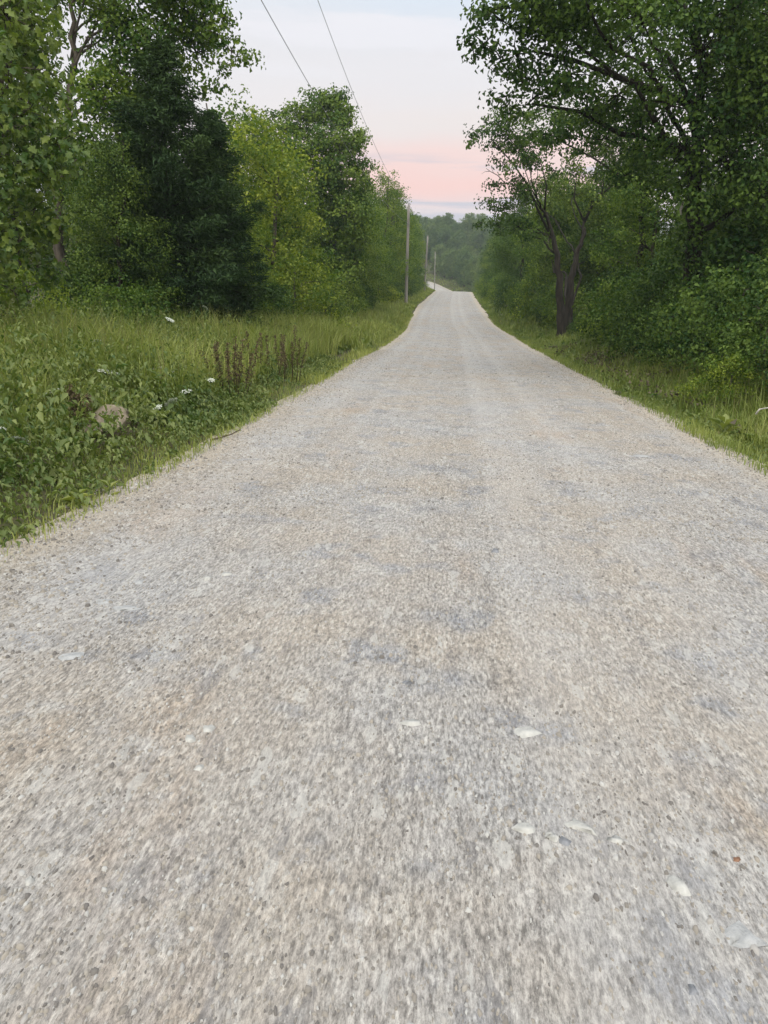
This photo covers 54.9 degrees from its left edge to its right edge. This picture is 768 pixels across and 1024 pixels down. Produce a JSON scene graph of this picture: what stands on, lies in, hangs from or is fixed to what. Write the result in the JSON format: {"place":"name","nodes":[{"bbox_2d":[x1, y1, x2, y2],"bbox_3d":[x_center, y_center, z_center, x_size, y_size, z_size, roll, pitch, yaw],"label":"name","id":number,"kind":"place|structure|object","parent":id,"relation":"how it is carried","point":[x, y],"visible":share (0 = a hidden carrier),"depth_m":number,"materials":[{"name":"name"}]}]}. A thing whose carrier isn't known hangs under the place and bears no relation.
{"place":"outdoors","nodes":[
{"label":"outdoors","id":0,"kind":"place"},
{"bbox_2d":[2,0,764,246],"label":"sky","id":1,"kind":"structure","parent":0,"point":[401,60],"materials":[{"name":"white"}]},
{"bbox_2d":[0,232,767,560],"bbox_3d":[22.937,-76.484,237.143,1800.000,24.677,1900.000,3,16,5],"label":"ground","id":2,"kind":"structure","parent":0,"point":[133,469],"depth_m":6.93,"materials":[{"name":"green plant"}]},
{"bbox_2d":[0,113,87,298],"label":"broadleaf tree","id":3,"kind":"object","parent":2,"relation":"on","point":[46,221],"visible":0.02,"depth_m":25.87,"materials":[{"name":"green plant"}]},
{"bbox_2d":[0,51,94,302],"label":"broadleaf tree","id":4,"kind":"object","parent":2,"relation":"on","point":[46,241],"visible":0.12,"depth_m":23.40,"materials":[{"name":"green plant"}]},
{"bbox_2d":[0,0,95,328],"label":"lobed leaf tree","id":5,"kind":"object","parent":2,"relation":"on","point":[13,31],"visible":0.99,"depth_m":10.32,"materials":[{"name":"green plant"}]},
{"bbox_2d":[0,265,100,325],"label":"shrub","id":6,"kind":"object","parent":2,"relation":"on","point":[29,278],"visible":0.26,"depth_m":13.28,"materials":[{"name":"green plant"}]},
{"bbox_2d":[25,258,114,318],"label":"shrub","id":7,"kind":"object","parent":2,"relation":"on","point":[74,290],"visible":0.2,"depth_m":16.38,"materials":[{"name":"green plant"}]},
{"bbox_2d":[60,489,93,505],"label":"leafy plant","id":8,"kind":"object","parent":2,"relation":"on","point":[67,498],"visible":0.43,"depth_m":5.50,"materials":[{"name":"green plant"}]},
{"bbox_2d":[65,384,96,435],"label":"dry dock plant","id":9,"kind":"object","parent":2,"relation":"on","point":[70,392],"visible":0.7,"depth_m":7.37,"materials":[{"name":"brown plant"}]},
{"bbox_2d":[81,404,130,438],"bbox_3d":[-2.830,-0.905,7.541,0.492,0.386,0.306,-13,22,-43],"label":"boulder","id":10,"kind":"object","parent":2,"relation":"on","point":[100,419],"visible":0.38,"depth_m":7.50,"materials":[{"name":"beige stone"}]},
{"bbox_2d":[60,272,166,333],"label":"shrub","id":11,"kind":"object","parent":2,"relation":"on","point":[121,295],"visible":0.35,"depth_m":14.47,"materials":[{"name":"green plant"}]},
{"bbox_2d":[43,114,186,322],"bbox_3d":[-6.082,-6.154,16.476,3.055,4.944,2.909,13,19,34],"label":"broadleaf tree","id":12,"kind":"object","parent":2,"relation":"on","point":[105,189],"visible":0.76,"depth_m":16.09,"materials":[{"name":"green plant"}]},
{"bbox_2d":[49,131,187,314],"bbox_3d":[-6.539,-7.382,19.936,4.823,5.383,4.696,8,17,21],"label":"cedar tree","id":13,"kind":"object","parent":2,"relation":"on","point":[121,207],"visible":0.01,"depth_m":19.14,"materials":[{"name":"green plant"}]},
{"bbox_2d":[58,210,193,310],"bbox_3d":[-6.175,-5.528,17.928,3.735,3.361,3.235,11,18,30],"label":"shrub","id":14,"kind":"object","parent":2,"relation":"on","point":[103,255],"visible":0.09,"depth_m":17.30,"materials":[{"name":"green plant"}]},
{"bbox_2d":[5,0,265,289],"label":"broadleaf tree","id":15,"kind":"object","parent":2,"relation":"on","point":[118,24],"visible":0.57,"depth_m":18.01,"materials":[{"name":"green plant"}]},
{"bbox_2d":[122,272,195,326],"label":"shrub","id":16,"kind":"object","parent":2,"relation":"on","point":[165,301],"visible":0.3,"depth_m":16.58,"materials":[{"name":"green plant"}]},
{"bbox_2d":[67,33,270,335],"bbox_3d":[-4.959,-7.248,17.578,4.585,7.335,5.121,-9,19,-33],"label":"cedar tree","id":17,"kind":"object","parent":2,"relation":"on","point":[152,151],"visible":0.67,"depth_m":16.86,"materials":[{"name":"green plant"}]},
{"bbox_2d":[167,108,287,329],"bbox_3d":[-4.310,-7.031,18.860,3.621,6.002,4.049,3,16,5],"label":"cedar tree","id":18,"kind":"object","parent":2,"relation":"on","point":[237,221],"visible":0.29,"depth_m":18.52,"materials":[{"name":"green plant"}]},
{"bbox_2d":[198,335,259,396],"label":"dry dock plant","id":19,"kind":"object","parent":2,"relation":"on","point":[234,365],"visible":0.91,"depth_m":10.75,"materials":[{"name":"brown plant"}]},
{"bbox_2d":[177,84,312,295],"bbox_3d":[-5.948,-11.804,29.360,5.789,9.309,6.656,-7,18,-30],"label":"broadleaf tree","id":20,"kind":"object","parent":2,"relation":"on","point":[246,118],"visible":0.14,"depth_m":28.33,"materials":[{"name":"green plant"}]},
{"bbox_2d":[232,192,282,316],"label":"broadleaf tree","id":21,"kind":"object","parent":2,"relation":"on","point":[254,232],"visible":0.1,"depth_m":21.82,"materials":[{"name":"green plant"}]},
{"bbox_2d":[226,112,304,288],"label":"broadleaf tree","id":22,"kind":"object","parent":2,"relation":"on","point":[250,119],"visible":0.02,"depth_m":38.27,"materials":[{"name":"green plant"}]},
{"bbox_2d":[246,280,301,320],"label":"shrub","id":23,"kind":"object","parent":2,"relation":"on","point":[279,302],"visible":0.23,"depth_m":24.00,"materials":[{"name":"green plant"}]},
{"bbox_2d":[265,335,286,378],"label":"dry dock plant","id":24,"kind":"object","parent":2,"relation":"on","point":[268,352],"visible":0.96,"depth_m":13.28,"materials":[{"name":"brown plant"}]},
{"bbox_2d":[223,105,335,309],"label":"broadleaf tree","id":25,"kind":"object","parent":2,"relation":"on","point":[285,167],"visible":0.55,"depth_m":26.48,"materials":[{"name":"green plant"}]},
{"bbox_2d":[272,325,308,381],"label":"dry dock plant","id":26,"kind":"object","parent":2,"relation":"on","point":[285,364],"visible":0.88,"depth_m":13.83,"materials":[{"name":"brown plant"}]},
{"bbox_2d":[242,133,343,310],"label":"broadleaf tree","id":27,"kind":"object","parent":2,"relation":"on","point":[294,212],"visible":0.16,"depth_m":30.87,"materials":[{"name":"green plant"}]},
{"bbox_2d":[267,249,356,331],"bbox_3d":[-2.994,-7.599,26.439,3.569,3.295,3.627,-13,21,-42],"label":"shrub","id":28,"kind":"object","parent":2,"relation":"on","point":[295,269],"visible":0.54,"depth_m":25.95,"materials":[{"name":"green plant"}]},
{"bbox_2d":[259,82,381,304],"bbox_3d":[-3.678,-16.427,39.561,7.377,12.077,4.998,0,16,-8],"label":"broadleaf tree","id":29,"kind":"object","parent":2,"relation":"on","point":[336,182],"visible":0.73,"depth_m":38.86,"materials":[{"name":"green plant"}]},
{"bbox_2d":[303,271,353,319],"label":"shrub","id":30,"kind":"object","parent":2,"relation":"on","point":[339,307],"visible":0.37,"depth_m":33.66,"materials":[{"name":"green plant"}]},
{"bbox_2d":[316,282,370,316],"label":"shrub","id":31,"kind":"object","parent":2,"relation":"on","point":[354,303],"visible":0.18,"depth_m":38.72,"materials":[{"name":"green plant"}]},
{"bbox_2d":[321,188,382,299],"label":"broadleaf tree","id":32,"kind":"object","parent":2,"relation":"on","point":[360,270],"visible":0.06,"depth_m":49.81,"materials":[{"name":"green plant"}]},
{"bbox_2d":[310,184,397,306],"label":"broadleaf tree","id":33,"kind":"object","parent":2,"relation":"on","point":[375,273],"visible":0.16,"depth_m":47.85,"materials":[{"name":"green plant"}]},
{"bbox_2d":[337,283,373,313],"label":"shrub","id":34,"kind":"object","parent":2,"relation":"on","point":[361,291],"visible":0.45,"depth_m":43.74,"materials":[{"name":"green plant"}]},
{"bbox_2d":[323,181,404,305],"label":"broadleaf tree","id":35,"kind":"object","parent":2,"relation":"on","point":[382,260],"visible":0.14,"depth_m":52.24,"materials":[{"name":"green plant"}]},
{"bbox_2d":[350,283,378,311],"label":"shrub","id":36,"kind":"object","parent":2,"relation":"on","point":[371,297],"visible":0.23,"depth_m":49.09,"materials":[{"name":"green plant"}]},
{"bbox_2d":[350,205,397,298],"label":"broadleaf tree","id":37,"kind":"object","parent":2,"relation":"on","point":[390,236],"visible":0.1,"depth_m":62.08,"materials":[{"name":"green plant"}]},
{"bbox_2d":[358,187,393,289],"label":"broadleaf tree","id":38,"kind":"object","parent":2,"relation":"on","point":[382,254],"visible":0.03,"depth_m":57.39,"materials":[{"name":"green plant"}]},
{"bbox_2d":[0,294,767,547],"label":"verge weeds","id":39,"kind":"object","parent":2,"relation":"on","point":[190,418],"visible":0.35,"depth_m":7.98,"materials":[{"name":"green plant"}]},
{"bbox_2d":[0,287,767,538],"bbox_3d":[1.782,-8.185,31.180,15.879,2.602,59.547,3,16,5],"label":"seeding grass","id":40,"kind":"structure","parent":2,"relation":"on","point":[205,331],"depth_m":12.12,"materials":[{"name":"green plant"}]},
{"bbox_2d":[369,276,402,304],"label":"shrub","id":41,"kind":"object","parent":2,"relation":"on","point":[395,293],"visible":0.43,"depth_m":59.55,"materials":[{"name":"green plant"}]},
{"bbox_2d":[367,162,421,297],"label":"broadleaf tree","id":42,"kind":"object","parent":2,"relation":"on","point":[389,201],"visible":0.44,"depth_m":65.97,"materials":[{"name":"green plant"}]},
{"bbox_2d":[370,199,422,286],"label":"broadleaf tree","id":43,"kind":"object","parent":2,"relation":"on","point":[410,258],"visible":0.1,"depth_m":76.40,"materials":[{"name":"green plant"}]},
{"bbox_2d":[375,177,422,281],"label":"broadleaf tree","id":44,"kind":"object","parent":2,"relation":"on","point":[410,236],"visible":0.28,"depth_m":71.21,"materials":[{"name":"green plant"}]},
{"bbox_2d":[404,203,409,304],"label":"utility pole","id":45,"kind":"object","parent":2,"relation":"on","point":[407,255],"visible":0.86,"depth_m":66.20,"materials":[{"name":"grey wood"}]},
{"bbox_2d":[261,0,407,222],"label":"overhead wire","id":46,"kind":"object","parent":45,"relation":"attached to","point":[313,91],"visible":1,"depth_m":20.85,"materials":[{"name":"metal"}]},
{"bbox_2d":[399,208,427,277],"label":"broadleaf tree","id":47,"kind":"object","parent":2,"relation":"on","point":[421,268],"visible":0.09,"depth_m":91.91,"materials":[{"name":"green plant"}]},
{"bbox_2d":[422,223,440,254],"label":"broadleaf tree","id":48,"kind":"object","parent":2,"relation":"on","point":[429,226],"visible":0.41,"depth_m":230.59,"materials":[{"name":"green plant"}]},
{"bbox_2d":[425,228,440,258],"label":"broadleaf tree","id":49,"kind":"object","parent":2,"relation":"on","point":[430,237],"visible":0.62,"depth_m":229.49,"materials":[{"name":"green plant"}]},
{"bbox_2d":[429,244,448,273],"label":"broadleaf tree","id":50,"kind":"object","parent":2,"relation":"on","point":[439,249],"visible":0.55,"depth_m":218.44,"materials":[{"name":"green plant"}]},
{"bbox_2d":[435,252,452,277],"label":"broadleaf tree","id":51,"kind":"object","parent":2,"relation":"on","point":[439,263],"visible":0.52,"depth_m":213.27,"materials":[{"name":"green plant"}]},
{"bbox_2d":[432,228,457,254],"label":"broadleaf tree","id":52,"kind":"object","parent":2,"relation":"on","point":[445,234],"visible":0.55,"depth_m":228.10,"materials":[{"name":"green plant"}]},
{"bbox_2d":[437,212,455,247],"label":"broadleaf tree","id":53,"kind":"object","parent":2,"relation":"on","point":[448,219],"visible":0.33,"depth_m":241.52,"materials":[{"name":"green plant"}]},
{"bbox_2d":[441,249,462,279],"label":"broadleaf tree","id":54,"kind":"object","parent":2,"relation":"on","point":[452,253],"visible":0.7,"depth_m":209.12,"materials":[{"name":"green plant"}]},
{"bbox_2d":[446,230,466,257],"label":"broadleaf tree","id":55,"kind":"object","parent":2,"relation":"on","point":[457,240],"visible":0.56,"depth_m":221.67,"materials":[{"name":"green plant"}]},
{"bbox_2d":[449,250,472,286],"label":"broadleaf tree","id":56,"kind":"object","parent":2,"relation":"on","point":[461,259],"visible":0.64,"depth_m":199.24,"materials":[{"name":"green plant"}]},
{"bbox_2d":[459,212,479,245],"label":"broadleaf tree","id":57,"kind":"object","parent":2,"relation":"on","point":[471,216],"visible":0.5,"depth_m":245.85,"materials":[{"name":"green plant"}]},
{"bbox_2d":[460,255,480,290],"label":"broadleaf tree","id":58,"kind":"object","parent":2,"relation":"on","point":[473,262],"visible":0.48,"depth_m":190.47,"materials":[{"name":"green plant"}]},
{"bbox_2d":[467,222,488,253],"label":"broadleaf tree","id":59,"kind":"object","parent":2,"relation":"on","point":[477,233],"visible":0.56,"depth_m":233.59,"materials":[{"name":"green plant"}]},
{"bbox_2d":[480,272,510,305],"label":"shrub","id":60,"kind":"object","parent":2,"relation":"on","point":[493,285],"visible":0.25,"depth_m":68.38,"materials":[{"name":"green plant"}]},
{"bbox_2d":[490,278,514,311],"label":"shrub","id":61,"kind":"object","parent":2,"relation":"on","point":[502,303],"visible":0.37,"depth_m":62.57,"materials":[{"name":"green plant"}]},
{"bbox_2d":[485,212,525,282],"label":"broadleaf tree","id":62,"kind":"object","parent":2,"relation":"on","point":[502,256],"visible":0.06,"depth_m":78.13,"materials":[{"name":"green plant"}]},
{"bbox_2d":[496,212,530,280],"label":"broadleaf tree","id":63,"kind":"object","parent":2,"relation":"on","point":[510,261],"visible":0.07,"depth_m":71.96,"materials":[{"name":"green plant"}]},
{"bbox_2d":[484,176,545,312],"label":"broadleaf tree","id":64,"kind":"object","parent":2,"relation":"on","point":[506,243],"visible":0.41,"depth_m":53.80,"materials":[{"name":"green plant"}]},
{"bbox_2d":[463,102,567,336],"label":"leaning tree","id":65,"kind":"object","parent":2,"relation":"on","point":[505,130],"visible":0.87,"depth_m":32.21,"materials":[{"name":"green plant"}]},
{"bbox_2d":[503,280,540,319],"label":"shrub","id":66,"kind":"object","parent":2,"relation":"on","point":[516,305],"visible":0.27,"depth_m":51.32,"materials":[{"name":"green plant"}]},
{"bbox_2d":[505,276,555,322],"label":"shrub","id":67,"kind":"object","parent":2,"relation":"on","point":[522,309],"visible":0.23,"depth_m":46.21,"materials":[{"name":"green plant"}]},
{"bbox_2d":[506,165,585,318],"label":"broadleaf tree","id":68,"kind":"object","parent":2,"relation":"on","point":[532,269],"visible":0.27,"depth_m":44.45,"materials":[{"name":"green plant"}]},
{"bbox_2d":[525,278,580,327],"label":"shrub","id":69,"kind":"object","parent":2,"relation":"on","point":[537,314],"visible":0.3,"depth_m":41.34,"materials":[{"name":"green plant"}]},
{"bbox_2d":[524,174,603,311],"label":"broadleaf tree","id":70,"kind":"object","parent":2,"relation":"on","point":[570,216],"visible":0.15,"depth_m":42.71,"materials":[{"name":"green plant"}]},
{"bbox_2d":[536,275,596,329],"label":"shrub","id":71,"kind":"object","parent":2,"relation":"on","point":[548,311],"visible":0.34,"depth_m":37.65,"materials":[{"name":"green plant"}]},
{"bbox_2d":[526,106,650,331],"bbox_3d":[9.932,-13.864,36.578,5.640,10.002,7.197,3,16,5],"label":"leaning tree","id":72,"kind":"object","parent":2,"relation":"on","point":[569,293],"visible":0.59,"depth_m":35.73,"materials":[{"name":"green plant"}]},
{"bbox_2d":[573,292,612,337],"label":"shrub","id":73,"kind":"object","parent":2,"relation":"on","point":[584,317],"visible":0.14,"depth_m":29.48,"materials":[{"name":"green plant"}]},
{"bbox_2d":[544,146,650,323],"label":"broadleaf tree","id":74,"kind":"object","parent":2,"relation":"on","point":[577,232],"visible":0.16,"depth_m":38.22,"materials":[{"name":"green plant"}]},
{"bbox_2d":[511,84,685,281],"bbox_3d":[7.062,-9.803,24.543,6.080,8.304,2.785,5,16,10],"label":"oak tree","id":75,"kind":"object","parent":2,"relation":"on","point":[555,113],"visible":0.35,"depth_m":24.10,"materials":[{"name":"green plant"}]},
{"bbox_2d":[571,256,649,344],"bbox_3d":[8.249,-7.268,26.040,3.235,3.361,3.735,8,17,22],"label":"shrub","id":76,"kind":"object","parent":2,"relation":"on","point":[596,294],"visible":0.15,"depth_m":26.25,"materials":[{"name":"green plant"}]},
{"bbox_2d":[456,0,767,350],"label":"oak tree","id":77,"kind":"object","parent":2,"relation":"on","point":[729,24],"visible":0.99,"depth_m":15.26,"materials":[{"name":"green plant"}]},
{"bbox_2d":[650,195,722,332],"bbox_3d":[7.207,-5.381,17.328,1.644,3.930,1.382,3,16,5],"label":"ivy","id":78,"kind":"object","parent":77,"relation":"attached to","point":[681,240],"visible":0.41,"depth_m":17.05,"materials":[{"name":"green plant"}]},
{"bbox_2d":[580,265,656,351],"bbox_3d":[7.906,-6.325,23.750,2.809,3.063,3.423,-2,16,-13],"label":"shrub","id":79,"kind":"object","parent":2,"relation":"on","point":[604,318],"visible":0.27,"depth_m":24.04,"materials":[{"name":"green plant"}]},
{"bbox_2d":[575,144,661,295],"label":"broadleaf tree","id":80,"kind":"object","parent":2,"relation":"on","point":[594,273],"visible":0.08,"depth_m":38.44,"materials":[{"name":"green plant"}]},
{"bbox_2d":[602,278,675,362],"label":"shrub","id":81,"kind":"object","parent":2,"relation":"on","point":[644,298],"visible":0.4,"depth_m":19.78,"materials":[{"name":"green plant"}]},
{"bbox_2d":[585,130,702,334],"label":"broadleaf tree","id":82,"kind":"object","parent":2,"relation":"on","point":[630,198],"visible":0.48,"depth_m":23.82,"materials":[{"name":"green plant"}]},
{"bbox_2d":[601,248,705,351],"bbox_3d":[7.859,-5.914,21.255,3.094,3.215,3.573,7,16,19],"label":"shrub","id":83,"kind":"object","parent":2,"relation":"on","point":[649,271],"visible":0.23,"depth_m":21.28,"materials":[{"name":"green plant"}]},
{"bbox_2d":[544,340,767,433],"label":"undergrowth","id":84,"kind":"object","parent":2,"relation":"on","point":[670,393],"visible":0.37,"depth_m":16.28,"materials":[{"name":"green plant"}]},
{"bbox_2d":[614,294,710,370],"bbox_3d":[6.604,-4.104,17.463,2.274,2.046,1.969,11,18,30],"label":"shrub","id":85,"kind":"object","parent":2,"relation":"on","point":[639,330],"visible":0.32,"depth_m":17.31,"materials":[{"name":"green plant"}]},
{"bbox_2d":[641,282,749,372],"bbox_3d":[6.655,-3.767,15.747,2.110,2.192,2.436,-11,20,-39],"label":"shrub","id":86,"kind":"object","parent":2,"relation":"on","point":[667,338],"visible":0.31,"depth_m":15.59,"materials":[{"name":"green plant"}]},
{"bbox_2d":[632,0,767,271],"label":"broadleaf tree","id":87,"kind":"object","parent":2,"relation":"on","point":[762,182],"visible":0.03,"depth_m":23.97,"materials":[{"name":"green plant"}]},
{"bbox_2d":[655,182,744,338],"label":"broadleaf tree","id":88,"kind":"object","parent":2,"relation":"on","point":[705,224],"visible":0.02,"depth_m":20.32,"materials":[{"name":"green plant"}]},
{"bbox_2d":[651,193,767,347],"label":"shrub","id":89,"kind":"object","parent":2,"relation":"on","point":[720,235],"visible":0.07,"depth_m":18.50,"materials":[{"name":"green plant"}]},
{"bbox_2d":[654,254,767,378],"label":"shrub","id":90,"kind":"object","parent":2,"relation":"on","point":[727,284],"visible":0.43,"depth_m":13.93,"materials":[{"name":"green plant"}]},
{"bbox_2d":[666,349,765,413],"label":"shrub","id":91,"kind":"object","parent":2,"relation":"on","point":[733,359],"visible":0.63,"depth_m":11.80,"materials":[{"name":"green plant"}]},
{"bbox_2d":[669,213,767,346],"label":"shrub","id":92,"kind":"object","parent":2,"relation":"on","point":[725,248],"visible":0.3,"depth_m":16.54,"materials":[{"name":"green plant"}]},
{"bbox_2d":[704,414,738,434],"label":"leafy plant","id":93,"kind":"object","parent":2,"relation":"on","point":[724,425],"visible":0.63,"depth_m":9.91,"materials":[{"name":"green plant"}]},
{"bbox_2d":[699,278,767,396],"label":"shrub","id":94,"kind":"object","parent":2,"relation":"on","point":[753,320],"visible":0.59,"depth_m":12.31,"materials":[{"name":"green plant"}]},
{"bbox_2d":[729,188,767,308],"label":"broadleaf tree","id":95,"kind":"object","parent":2,"relation":"on","point":[754,237],"visible":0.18,"depth_m":16.97,"materials":[{"name":"green plant"}]},
{"bbox_2d":[744,307,767,398],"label":"shrub","id":96,"kind":"object","parent":2,"relation":"on","point":[761,339],"visible":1,"depth_m":11.31,"materials":[{"name":"green plant"}]},
{"bbox_2d":[0,281,767,1023],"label":"road","id":97,"kind":"structure","parent":0,"point":[442,311],"depth_m":2.73,"materials":[{"name":"grey gravel"}]},
{"bbox_2d":[58,652,83,660],"bbox_3d":[-1.314,0.601,3.100,0.106,0.008,0.068,-3,16,-15],"label":"stone","id":98,"kind":"object","parent":97,"relation":"on","point":[70,656],"visible":1,"depth_m":3.10,"materials":[{"name":"white stone"}]},
{"bbox_2d":[511,822,535,834],"bbox_3d":[0.416,0.928,2.178,0.061,0.012,0.060,-13,21,-42],"label":"stone","id":99,"kind":"object","parent":97,"relation":"on","point":[525,827],"visible":1,"depth_m":2.17,"materials":[{"name":"stone"}]},
{"bbox_2d":[514,726,541,737],"bbox_3d":[0.518,0.796,2.693,0.098,0.010,0.069,-6,17,-25],"label":"stone","id":100,"kind":"object","parent":97,"relation":"on","point":[525,731],"visible":1,"depth_m":2.68,"materials":[{"name":"stone"}]},
{"bbox_2d":[563,818,597,836],"bbox_3d":[0.583,0.932,2.188,0.108,0.012,0.039,12,18,32],"label":"stone","id":101,"kind":"object","parent":97,"relation":"on","point":[575,824],"visible":1,"depth_m":2.19,"materials":[{"name":"stone"}]},
{"bbox_2d":[666,875,690,895],"bbox_3d":[0.790,0.998,1.982,0.050,0.016,0.084,-2,16,-15],"label":"stone","id":102,"kind":"object","parent":97,"relation":"on","point":[675,883],"visible":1,"depth_m":1.97,"materials":[{"name":"stone"}]},
{"bbox_2d":[724,920,767,947],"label":"stone","id":103,"kind":"object","parent":97,"relation":"on","point":[738,933],"visible":1,"depth_m":1.82,"materials":[{"name":"white stone"}]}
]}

